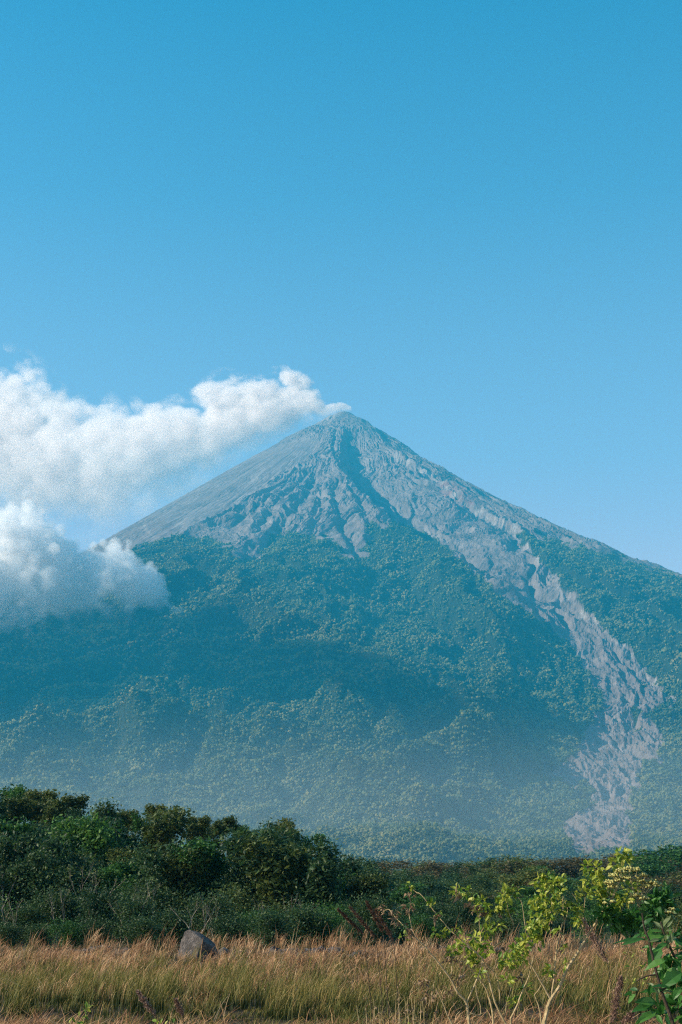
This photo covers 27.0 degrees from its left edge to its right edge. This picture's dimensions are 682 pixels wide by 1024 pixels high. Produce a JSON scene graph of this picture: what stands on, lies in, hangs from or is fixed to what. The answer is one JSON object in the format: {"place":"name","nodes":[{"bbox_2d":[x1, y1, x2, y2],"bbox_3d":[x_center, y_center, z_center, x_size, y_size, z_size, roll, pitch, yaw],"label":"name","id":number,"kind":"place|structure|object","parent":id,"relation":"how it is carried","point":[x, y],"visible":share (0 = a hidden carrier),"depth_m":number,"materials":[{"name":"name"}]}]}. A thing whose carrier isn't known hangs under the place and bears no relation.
{"place":"outdoors","nodes":[
{"label":"outdoors","id":0,"kind":"place"},
{"bbox_2d":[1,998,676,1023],"bbox_3d":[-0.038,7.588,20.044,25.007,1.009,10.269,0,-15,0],"label":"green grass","id":1,"kind":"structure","parent":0,"point":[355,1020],"depth_m":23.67,"materials":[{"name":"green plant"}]},
{"bbox_2d":[0,411,681,878],"bbox_3d":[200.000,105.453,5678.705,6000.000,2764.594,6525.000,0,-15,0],"label":"volcano","id":2,"kind":"structure","parent":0,"point":[342,477],"depth_m":4829.99,"materials":[{"name":"plant"}]},
{"bbox_2d":[0,519,681,881],"bbox_3d":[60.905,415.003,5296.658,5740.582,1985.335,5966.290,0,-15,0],"label":"mountain forest","id":3,"kind":"object","parent":2,"relation":"on","point":[546,836],"visible":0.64,"depth_m":4071.23,"materials":[{"name":"green plant"}]},
{"bbox_2d":[0,935,681,1023],"bbox_3d":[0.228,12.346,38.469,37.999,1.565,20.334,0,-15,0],"label":"green grass","id":4,"kind":"structure","parent":0,"point":[242,993],"depth_m":31.29,"materials":[{"name":"plant"}]},
{"bbox_2d":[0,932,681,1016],"bbox_3d":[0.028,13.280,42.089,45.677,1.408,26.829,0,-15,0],"label":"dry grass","id":5,"kind":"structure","parent":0,"point":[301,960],"depth_m":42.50,"materials":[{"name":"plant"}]},
{"bbox_2d":[0,894,681,1023],"bbox_3d":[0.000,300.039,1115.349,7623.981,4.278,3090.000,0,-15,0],"label":"ground","id":6,"kind":"structure","parent":0,"point":[237,1011],"depth_m":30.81,"materials":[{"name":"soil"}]},
{"bbox_2d":[0,917,28,948],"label":"bush","id":7,"kind":"object","parent":6,"relation":"on","point":[5,932],"visible":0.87,"depth_m":62.69,"materials":[{"name":"green plant"}]},
{"bbox_2d":[1,795,30,824],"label":"slender tree","id":8,"kind":"object","parent":6,"relation":"on","point":[18,804],"visible":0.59,"depth_m":100.26,"materials":[{"name":"green plant"}]},
{"bbox_2d":[0,783,33,826],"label":"slender tree","id":9,"kind":"object","parent":6,"relation":"on","point":[19,791],"visible":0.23,"depth_m":102.94,"materials":[{"name":"green plant"}]},
{"bbox_2d":[0,830,36,915],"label":"leafy tree","id":10,"kind":"object","parent":6,"relation":"on","point":[5,854],"visible":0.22,"depth_m":79.20,"materials":[{"name":"green plant"}]},
{"bbox_2d":[0,815,51,875],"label":"leafy tree","id":11,"kind":"object","parent":6,"relation":"on","point":[24,828],"visible":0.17,"depth_m":86.58,"materials":[{"name":"green plant"}]},
{"bbox_2d":[3,897,53,938],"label":"bush","id":12,"kind":"object","parent":6,"relation":"on","point":[28,914],"visible":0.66,"depth_m":69.19,"materials":[{"name":"green plant"}]},
{"bbox_2d":[0,844,63,916],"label":"leafy tree","id":13,"kind":"object","parent":6,"relation":"on","point":[37,857],"visible":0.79,"depth_m":74.72,"materials":[{"name":"green plant"}]},
{"bbox_2d":[16,919,57,948],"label":"bush","id":14,"kind":"object","parent":6,"relation":"on","point":[32,930],"visible":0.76,"depth_m":63.84,"materials":[{"name":"green plant"}]},
{"bbox_2d":[22,789,51,826],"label":"slender tree","id":15,"kind":"object","parent":6,"relation":"on","point":[35,808],"visible":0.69,"depth_m":101.02,"materials":[{"name":"green plant"}]},
{"bbox_2d":[30,788,60,826],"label":"slender tree","id":16,"kind":"object","parent":6,"relation":"on","point":[46,795],"visible":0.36,"depth_m":103.91,"materials":[{"name":"green plant"}]},
{"bbox_2d":[6,858,90,919],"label":"bush","id":17,"kind":"object","parent":6,"relation":"on","point":[45,881],"visible":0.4,"depth_m":74.29,"materials":[{"name":"green plant"}]},
{"bbox_2d":[7,827,92,901],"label":"leafy tree","id":18,"kind":"object","parent":6,"relation":"on","point":[55,845],"visible":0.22,"depth_m":78.81,"materials":[{"name":"green plant"}]},
{"bbox_2d":[35,797,68,832],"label":"slender tree","id":19,"kind":"object","parent":6,"relation":"on","point":[52,809],"visible":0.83,"depth_m":98.78,"materials":[{"name":"green plant"}]},
{"bbox_2d":[19,880,86,932],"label":"bush","id":20,"kind":"object","parent":6,"relation":"on","point":[55,907],"visible":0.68,"depth_m":71.02,"materials":[{"name":"green plant"}]},
{"bbox_2d":[42,917,88,950],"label":"bush","id":21,"kind":"object","parent":6,"relation":"on","point":[67,927],"visible":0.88,"depth_m":60.68,"materials":[{"name":"green plant"}]},
{"bbox_2d":[54,793,89,822],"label":"slender tree","id":22,"kind":"object","parent":6,"relation":"on","point":[78,800],"visible":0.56,"depth_m":100.37,"materials":[{"name":"green plant"}]},
{"bbox_2d":[47,864,104,913],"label":"leafy tree","id":23,"kind":"object","parent":6,"relation":"on","point":[82,880],"visible":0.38,"depth_m":74.58,"materials":[{"name":"green plant"}]},
{"bbox_2d":[44,810,122,871],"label":"leafy tree","id":24,"kind":"object","parent":6,"relation":"on","point":[89,832],"visible":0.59,"depth_m":85.68,"materials":[{"name":"green plant"}]},
{"bbox_2d":[61,848,109,894],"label":"bush","id":25,"kind":"object","parent":6,"relation":"on","point":[97,863],"visible":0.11,"depth_m":81.11,"materials":[{"name":"green plant"}]},
{"bbox_2d":[60,877,125,937],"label":"bush","id":26,"kind":"object","parent":6,"relation":"on","point":[90,900],"visible":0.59,"depth_m":68.82,"materials":[{"name":"green plant"}]},
{"bbox_2d":[76,797,121,821],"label":"slender tree","id":27,"kind":"object","parent":6,"relation":"on","point":[106,809],"visible":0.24,"depth_m":96.65,"materials":[{"name":"green plant"}]},
{"bbox_2d":[76,911,123,947],"bbox_3d":[-10.384,17.996,60.879,2.063,1.726,1.616,5,-16,-19],"label":"bush","id":28,"kind":"object","parent":6,"relation":"on","point":[97,925],"visible":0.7,"depth_m":60.62,"materials":[{"name":"green plant"}]},
{"bbox_2d":[91,864,134,921],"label":"leafy tree","id":29,"kind":"object","parent":6,"relation":"on","point":[114,872],"visible":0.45,"depth_m":75.48,"materials":[{"name":"green plant"}]},
{"bbox_2d":[97,817,138,857],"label":"leafy tree","id":30,"kind":"object","parent":6,"relation":"on","point":[124,837],"visible":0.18,"depth_m":90.25,"materials":[{"name":"green plant"}]},
{"bbox_2d":[97,874,145,921],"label":"bush","id":31,"kind":"object","parent":6,"relation":"on","point":[128,884],"visible":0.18,"depth_m":74.45,"materials":[{"name":"green plant"}]},
{"bbox_2d":[99,813,147,841],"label":"slender tree","id":32,"kind":"object","parent":6,"relation":"on","point":[138,823],"visible":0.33,"depth_m":95.34,"materials":[{"name":"green plant"}]},
{"bbox_2d":[97,856,153,889],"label":"leafy tree","id":33,"kind":"object","parent":6,"relation":"on","point":[128,868],"visible":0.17,"depth_m":77.69,"materials":[{"name":"green plant"}]},
{"bbox_2d":[105,847,146,889],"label":"leafy tree","id":34,"kind":"object","parent":6,"relation":"on","point":[119,852],"visible":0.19,"depth_m":82.04,"materials":[{"name":"green plant"}]},
{"bbox_2d":[97,888,162,942],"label":"bush","id":35,"kind":"object","parent":6,"relation":"on","point":[129,909],"visible":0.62,"depth_m":67.44,"materials":[{"name":"green plant"}]},
{"bbox_2d":[112,910,167,948],"bbox_3d":[-8.399,18.139,61.544,2.854,1.795,2.235,-11,-18,35],"label":"bush","id":36,"kind":"object","parent":6,"relation":"on","point":[140,929],"visible":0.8,"depth_m":61.23,"materials":[{"name":"green plant"}]},
{"bbox_2d":[112,873,187,928],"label":"bush","id":37,"kind":"object","parent":6,"relation":"on","point":[162,900],"visible":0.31,"depth_m":72.05,"materials":[{"name":"green plant"}]},
{"bbox_2d":[131,804,195,883],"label":"leafy tree","id":38,"kind":"object","parent":6,"relation":"on","point":[161,832],"visible":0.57,"depth_m":90.35,"materials":[{"name":"green plant"}]},
{"bbox_2d":[124,838,210,926],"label":"leafy tree","id":39,"kind":"object","parent":6,"relation":"on","point":[149,860],"visible":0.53,"depth_m":75.02,"materials":[{"name":"green plant"}]},
{"bbox_2d":[144,903,201,943],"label":"bush","id":40,"kind":"object","parent":6,"relation":"on","point":[166,917],"visible":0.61,"depth_m":66.70,"materials":[{"name":"green plant"}]},
{"bbox_2d":[158,881,201,926],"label":"bush","id":41,"kind":"object","parent":6,"relation":"on","point":[179,901],"visible":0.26,"depth_m":74.36,"materials":[{"name":"green plant"}]},
{"bbox_2d":[151,846,213,906],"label":"leafy tree","id":42,"kind":"object","parent":6,"relation":"on","point":[175,872],"visible":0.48,"depth_m":75.27,"materials":[{"name":"green plant"}]},
{"bbox_2d":[181,815,212,844],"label":"slender tree","id":43,"kind":"object","parent":6,"relation":"on","point":[203,822],"visible":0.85,"depth_m":96.05,"materials":[{"name":"green plant"}]},
{"bbox_2d":[177,930,217,961],"bbox_3d":[-5.168,15.887,51.579,1.392,1.420,1.089,5,-16,-17],"label":"boulder","id":44,"kind":"object","parent":6,"relation":"on","point":[195,937],"visible":0.59,"depth_m":51.43,"materials":[{"name":"grey stone"}]},
{"bbox_2d":[172,835,233,900],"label":"leafy tree","id":45,"kind":"object","parent":6,"relation":"on","point":[215,865],"visible":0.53,"depth_m":76.09,"materials":[{"name":"green plant"}]},
{"bbox_2d":[169,884,243,941],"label":"bush","id":46,"kind":"object","parent":6,"relation":"on","point":[200,922],"visible":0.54,"depth_m":65.30,"materials":[{"name":"green plant"}]},
{"bbox_2d":[206,815,237,860],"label":"slender tree","id":47,"kind":"object","parent":6,"relation":"on","point":[229,822],"visible":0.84,"depth_m":98.52,"materials":[{"name":"green plant"}]},
{"bbox_2d":[200,868,260,925],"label":"bush","id":48,"kind":"object","parent":6,"relation":"on","point":[228,887],"visible":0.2,"depth_m":75.12,"materials":[{"name":"green plant"}]},
{"bbox_2d":[203,908,259,948],"bbox_3d":[-4.979,18.392,62.712,2.386,1.877,3.062,14,-21,-43],"label":"bush","id":49,"kind":"object","parent":6,"relation":"on","point":[229,925],"visible":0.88,"depth_m":62.44,"materials":[{"name":"green plant"}]},
{"bbox_2d":[192,878,285,937],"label":"bush","id":50,"kind":"object","parent":6,"relation":"on","point":[243,904],"visible":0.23,"depth_m":70.53,"materials":[{"name":"green plant"}]},
{"bbox_2d":[210,821,303,909],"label":"leafy tree","id":51,"kind":"object","parent":6,"relation":"on","point":[230,848],"visible":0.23,"depth_m":76.44,"materials":[{"name":"green plant"}]},
{"bbox_2d":[244,902,304,949],"bbox_3d":[-2.819,17.805,60.953,2.610,2.064,3.332,5,-16,-16],"label":"bush","id":52,"kind":"object","parent":6,"relation":"on","point":[271,921],"visible":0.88,"depth_m":60.64,"materials":[{"name":"green plant"}]},
{"bbox_2d":[228,835,328,910],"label":"leafy tree","id":53,"kind":"object","parent":6,"relation":"on","point":[281,874],"visible":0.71,"depth_m":74.88,"materials":[{"name":"green plant"}]},
{"bbox_2d":[249,823,307,905],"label":"leafy tree","id":54,"kind":"object","parent":6,"relation":"on","point":[287,835],"visible":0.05,"depth_m":82.22,"materials":[{"name":"green plant"}]},
{"bbox_2d":[249,834,348,912],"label":"leafy tree","id":55,"kind":"object","parent":6,"relation":"on","point":[322,875],"visible":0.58,"depth_m":74.28,"materials":[{"name":"green plant"}]},
{"bbox_2d":[69,945,530,959],"bbox_3d":[-2.084,16.726,53.794,19.411,0.724,9.101,0,-15,0],"label":"rubble","id":56,"kind":"object","parent":6,"relation":"on","point":[276,949],"visible":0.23,"depth_m":53.44,"materials":[{"name":"grey stone"}]},
{"bbox_2d":[279,896,340,948],"bbox_3d":[-1.869,18.310,63.216,3.512,2.384,2.751,-12,-19,37],"label":"bush","id":57,"kind":"object","parent":6,"relation":"on","point":[302,915],"visible":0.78,"depth_m":62.92,"materials":[{"name":"green plant"}]},
{"bbox_2d":[276,849,354,936],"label":"leafy tree","id":58,"kind":"object","parent":6,"relation":"on","point":[298,878],"visible":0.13,"depth_m":75.53,"materials":[{"name":"green plant"}]},
{"bbox_2d":[309,907,347,947],"bbox_3d":[-0.926,18.759,64.155,2.362,1.956,2.332,-11,-18,35],"label":"bush","id":59,"kind":"object","parent":6,"relation":"on","point":[331,921],"visible":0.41,"depth_m":63.81,"materials":[{"name":"green plant"}]},
{"bbox_2d":[309,900,358,940],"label":"bush","id":60,"kind":"object","parent":6,"relation":"on","point":[340,916],"visible":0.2,"depth_m":71.84,"materials":[{"name":"green plant"}]},
{"bbox_2d":[0,986,679,1023],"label":"dry grass","id":61,"kind":"structure","parent":6,"relation":"on","point":[514,1021],"depth_m":23.10,"materials":[{"name":"plant"}]},
{"bbox_2d":[337,854,369,882],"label":"leafy tree","id":62,"kind":"object","parent":6,"relation":"on","point":[349,866],"visible":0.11,"depth_m":82.73,"materials":[{"name":"green plant"}]},
{"bbox_2d":[331,913,379,948],"bbox_3d":[0.585,18.084,61.020,2.407,1.660,1.876,11,-19,-36],"label":"bush","id":63,"kind":"object","parent":6,"relation":"on","point":[349,928],"visible":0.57,"depth_m":60.87,"materials":[{"name":"green plant"}]},
{"bbox_2d":[342,873,382,917],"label":"leafy tree","id":64,"kind":"object","parent":6,"relation":"on","point":[353,885],"visible":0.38,"depth_m":77.01,"materials":[{"name":"green plant"}]},
{"bbox_2d":[335,886,408,945],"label":"bush","id":65,"kind":"object","parent":6,"relation":"on","point":[367,915],"visible":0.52,"depth_m":67.89,"materials":[{"name":"green plant"}]},
{"bbox_2d":[350,873,396,920],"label":"leafy tree","id":66,"kind":"object","parent":6,"relation":"on","point":[375,884],"visible":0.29,"depth_m":77.09,"materials":[{"name":"green plant"}]},
{"bbox_2d":[337,854,413,893],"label":"domed tree","id":67,"kind":"object","parent":6,"relation":"on","point":[368,865],"visible":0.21,"depth_m":142.56,"materials":[{"name":"green plant"}]},
{"bbox_2d":[344,858,442,909],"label":"domed tree","id":68,"kind":"object","parent":6,"relation":"on","point":[400,864],"visible":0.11,"depth_m":226.35,"materials":[{"name":"green plant"}]},
{"bbox_2d":[385,882,427,913],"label":"domed tree","id":69,"kind":"object","parent":6,"relation":"on","point":[396,895],"visible":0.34,"depth_m":115.33,"materials":[{"name":"green plant"}]},
{"bbox_2d":[394,896,436,918],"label":"domed tree","id":70,"kind":"object","parent":6,"relation":"on","point":[420,907],"visible":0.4,"depth_m":108.93,"materials":[{"name":"green plant"}]},
{"bbox_2d":[393,911,446,946],"bbox_3d":[3.670,18.797,63.933,2.528,1.648,2.561,5,-16,-19],"label":"bush","id":71,"kind":"object","parent":6,"relation":"on","point":[427,929],"visible":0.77,"depth_m":63.88,"materials":[{"name":"green plant"}]},
{"bbox_2d":[392,870,459,897],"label":"domed tree","id":72,"kind":"object","parent":6,"relation":"on","point":[424,880],"visible":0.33,"depth_m":137.46,"materials":[{"name":"green plant"}]},
{"bbox_2d":[375,881,483,1023],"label":"shrub","id":73,"kind":"object","parent":6,"relation":"on","point":[412,935],"visible":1,"depth_m":15.32,"materials":[{"name":"green plant"}]},
{"bbox_2d":[420,897,462,932],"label":"bush","id":74,"kind":"object","parent":6,"relation":"on","point":[436,908],"visible":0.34,"depth_m":83.40,"materials":[{"name":"green plant"}]},
{"bbox_2d":[410,886,473,914],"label":"domed tree","id":75,"kind":"object","parent":6,"relation":"on","point":[440,894],"visible":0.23,"depth_m":112.83,"materials":[{"name":"green plant"}]},
{"bbox_2d":[402,860,486,880],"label":"domed tree","id":76,"kind":"object","parent":6,"relation":"on","point":[434,866],"visible":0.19,"depth_m":224.24,"materials":[{"name":"green plant"}]},
{"bbox_2d":[427,910,465,944],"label":"bush","id":77,"kind":"object","parent":6,"relation":"on","point":[449,922],"visible":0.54,"depth_m":65.77,"materials":[{"name":"green plant"}]},
{"bbox_2d":[438,895,484,931],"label":"bush","id":78,"kind":"object","parent":6,"relation":"on","point":[468,916],"visible":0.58,"depth_m":85.90,"materials":[{"name":"green plant"}]},
{"bbox_2d":[429,874,501,896],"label":"domed tree","id":79,"kind":"object","parent":6,"relation":"on","point":[481,881],"visible":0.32,"depth_m":136.41,"materials":[{"name":"green plant"}]},
{"bbox_2d":[435,861,502,880],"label":"domed tree","id":80,"kind":"object","parent":6,"relation":"on","point":[450,874],"visible":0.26,"depth_m":194.09,"materials":[{"name":"green plant"}]},
{"bbox_2d":[444,888,495,924],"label":"domed tree","id":81,"kind":"object","parent":6,"relation":"on","point":[479,893],"visible":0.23,"depth_m":106.00,"materials":[{"name":"green plant"}]},
{"bbox_2d":[419,883,534,1023],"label":"shrub","id":82,"kind":"object","parent":6,"relation":"on","point":[477,908],"visible":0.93,"depth_m":15.87,"materials":[{"name":"green plant"}]},
{"bbox_2d":[453,868,505,907],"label":"domed tree","id":83,"kind":"object","parent":6,"relation":"on","point":[491,875],"visible":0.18,"depth_m":178.29,"materials":[{"name":"green plant"}]},
{"bbox_2d":[480,910,528,945],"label":"bush","id":84,"kind":"object","parent":6,"relation":"on","point":[508,924],"visible":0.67,"depth_m":66.57,"materials":[{"name":"green plant"}]},
{"bbox_2d":[480,853,553,873],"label":"domed tree","id":85,"kind":"object","parent":6,"relation":"on","point":[519,860],"visible":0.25,"depth_m":223.75,"materials":[{"name":"green plant"}]},
{"bbox_2d":[491,864,574,913],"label":"domed tree","id":86,"kind":"object","parent":6,"relation":"on","point":[529,874],"visible":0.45,"depth_m":130.77,"materials":[{"name":"green plant"}]},
{"bbox_2d":[508,894,559,932],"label":"bush","id":87,"kind":"object","parent":6,"relation":"on","point":[525,909],"visible":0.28,"depth_m":83.92,"materials":[{"name":"green plant"}]},
{"bbox_2d":[522,910,562,941],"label":"bush","id":88,"kind":"object","parent":6,"relation":"on","point":[544,934],"visible":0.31,"depth_m":72.26,"materials":[{"name":"green plant"}]},
{"bbox_2d":[487,857,606,877],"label":"domed tree","id":89,"kind":"object","parent":6,"relation":"on","point":[562,861],"visible":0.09,"depth_m":221.62,"materials":[{"name":"green plant"}]},
{"bbox_2d":[513,885,588,922],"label":"domed tree","id":90,"kind":"object","parent":6,"relation":"on","point":[528,891],"visible":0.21,"depth_m":102.23,"materials":[{"name":"green plant"}]},
{"bbox_2d":[544,893,594,930],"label":"bush","id":91,"kind":"object","parent":6,"relation":"on","point":[569,910],"visible":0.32,"depth_m":90.71,"materials":[{"name":"green plant"}]},
{"bbox_2d":[562,906,616,942],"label":"bush","id":92,"kind":"object","parent":6,"relation":"on","point":[591,920],"visible":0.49,"depth_m":70.07,"materials":[{"name":"green plant"}]},
{"bbox_2d":[504,846,680,1023],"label":"flowering shrub","id":93,"kind":"object","parent":6,"relation":"on","point":[624,922],"visible":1,"depth_m":14.55,"materials":[{"name":"green plant"}]},
{"bbox_2d":[554,857,641,878],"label":"domed tree","id":94,"kind":"object","parent":6,"relation":"on","point":[604,865],"visible":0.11,"depth_m":222.27,"materials":[{"name":"green plant"}]},
{"bbox_2d":[597,848,681,869],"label":"domed tree","id":95,"kind":"object","parent":6,"relation":"on","point":[675,856],"visible":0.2,"depth_m":248.63,"materials":[{"name":"green plant"}]},
{"bbox_2d":[611,863,671,884],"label":"domed tree","id":96,"kind":"object","parent":6,"relation":"on","point":[648,870],"visible":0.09,"depth_m":172.71,"materials":[{"name":"green plant"}]},
{"bbox_2d":[613,913,681,1023],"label":"broadleaf shrub","id":97,"kind":"object","parent":6,"relation":"on","point":[668,972],"visible":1,"depth_m":6.93,"materials":[{"name":"green plant"}]},
{"bbox_2d":[618,873,681,899],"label":"domed tree","id":98,"kind":"object","parent":6,"relation":"on","point":[669,880],"visible":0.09,"depth_m":134.27,"materials":[{"name":"green plant"}]},
{"bbox_2d":[624,855,681,874],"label":"domed tree","id":99,"kind":"object","parent":6,"relation":"on","point":[653,860],"visible":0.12,"depth_m":195.71,"materials":[{"name":"green plant"}]},
{"bbox_2d":[647,913,681,945],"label":"bush","id":100,"kind":"object","parent":6,"relation":"on","point":[665,928],"visible":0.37,"depth_m":64.39,"materials":[{"name":"green plant"}]},
{"bbox_2d":[0,0,681,590],"label":"sky","id":101,"kind":"structure","parent":0,"point":[229,229],"materials":[{"name":"blue"}]},
{"bbox_2d":[337,907,372,1019],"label":"reed grass","id":102,"kind":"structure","parent":0,"point":[349,920],"depth_m":19.18,"materials":[{"name":"brown plant"}]},
{"bbox_2d":[348,906,384,1023],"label":"reed grass","id":103,"kind":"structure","parent":0,"point":[361,921],"depth_m":19.50,"materials":[{"name":"brown plant"}]},
{"bbox_2d":[579,916,615,1021],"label":"reed grass","id":104,"kind":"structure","parent":0,"point":[592,939],"depth_m":17.73,"materials":[{"name":"brown plant"}]},
{"bbox_2d":[609,975,623,1023],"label":"reed grass","id":105,"kind":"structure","parent":0,"point":[616,999],"depth_m":16.54,"materials":[{"name":"brown plant"}]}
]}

